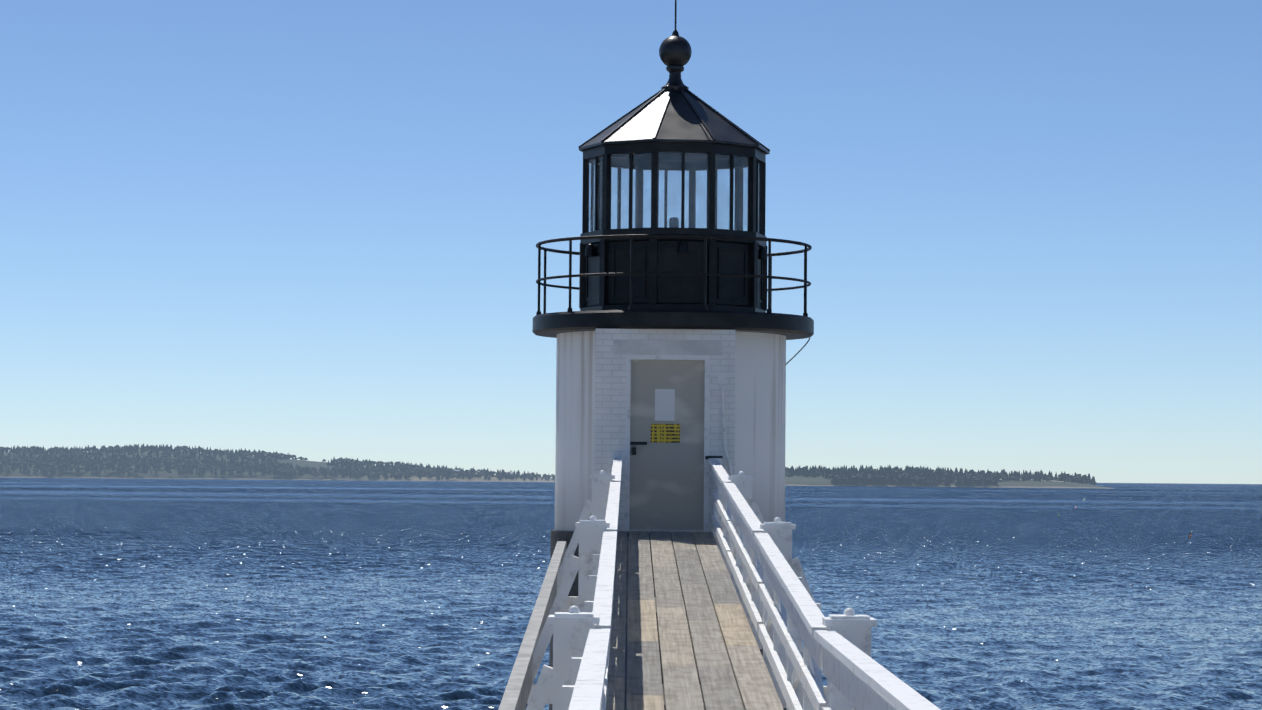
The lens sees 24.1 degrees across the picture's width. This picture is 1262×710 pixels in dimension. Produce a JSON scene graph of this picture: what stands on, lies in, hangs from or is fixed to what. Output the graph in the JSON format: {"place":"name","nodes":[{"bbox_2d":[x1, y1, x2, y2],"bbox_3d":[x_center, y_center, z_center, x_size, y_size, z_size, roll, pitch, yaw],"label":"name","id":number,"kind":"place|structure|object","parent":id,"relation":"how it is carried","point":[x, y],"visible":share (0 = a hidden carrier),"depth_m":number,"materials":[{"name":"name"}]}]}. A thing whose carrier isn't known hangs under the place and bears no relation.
{"place":"outdoors","nodes":[
{"label":"outdoors","id":0,"kind":"place"},
{"bbox_2d":[0,450,554,481],"bbox_3d":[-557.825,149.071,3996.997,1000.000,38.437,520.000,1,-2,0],"label":"island land","id":1,"kind":"structure","parent":0,"point":[162,472],"depth_m":3752.44,"materials":[{"name":"green plant"}]},
{"bbox_2d":[0,443,554,480],"bbox_3d":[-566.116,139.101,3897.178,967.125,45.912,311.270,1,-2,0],"label":"island trees","id":2,"kind":"object","parent":1,"relation":"on","point":[406,470],"visible":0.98,"depth_m":3798.26,"materials":[{"name":"green plant"}]},
{"bbox_2d":[0,478,1261,512],"bbox_3d":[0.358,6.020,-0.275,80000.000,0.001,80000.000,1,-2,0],"label":"sea","id":3,"kind":"structure","parent":0,"point":[1161,497],"depth_m":1070.54,"materials":[{"name":"blue liquid"}]},
{"bbox_2d":[0,502,1261,709],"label":"sea waves","id":4,"kind":"object","parent":3,"relation":"in","point":[216,606],"visible":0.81,"depth_m":143.56,"materials":[{"name":"blue liquid"}]},
{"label":"ledge rocks","id":5,"kind":"object","parent":3,"relation":"in","visible":0},
{"bbox_2d":[498,457,940,709],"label":"walkway railings","id":6,"kind":"object","parent":5,"relation":"on","point":[785,616],"visible":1,"depth_m":18.47,"materials":[{"name":"white wood"}]},
{"bbox_2d":[625,537,628,709],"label":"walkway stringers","id":7,"kind":"object","parent":6,"relation":"attached to","point":[626,632],"depth_m":23.05,"materials":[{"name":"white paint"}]},
{"bbox_2d":[606,531,783,709],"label":"walkway deck","id":8,"kind":"structure","parent":7,"relation":"on","point":[732,670],"depth_m":22.68,"materials":[{"name":"grey wood"}]},
{"bbox_2d":[0,0,1261,483],"label":"sky","id":9,"kind":"structure","parent":0,"point":[311,230],"materials":[{"name":"blue"}]},
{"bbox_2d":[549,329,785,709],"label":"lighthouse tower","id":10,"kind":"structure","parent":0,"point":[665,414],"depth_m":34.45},
{"bbox_2d":[532,0,813,365],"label":"lighthouse lantern room","id":11,"kind":"object","parent":10,"relation":"on","point":[711,276],"visible":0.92,"depth_m":35.21,"materials":[{"name":"black metal"}]},
{"bbox_2d":[785,476,1114,488],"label":"island land","id":12,"kind":"structure","parent":0,"point":[805,481],"depth_m":2907.81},
{"bbox_2d":[785,464,1096,485],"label":"island trees","id":13,"kind":"object","parent":12,"relation":"on","point":[884,474],"visible":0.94,"depth_m":2939.95,"materials":[{"name":"green plant"}]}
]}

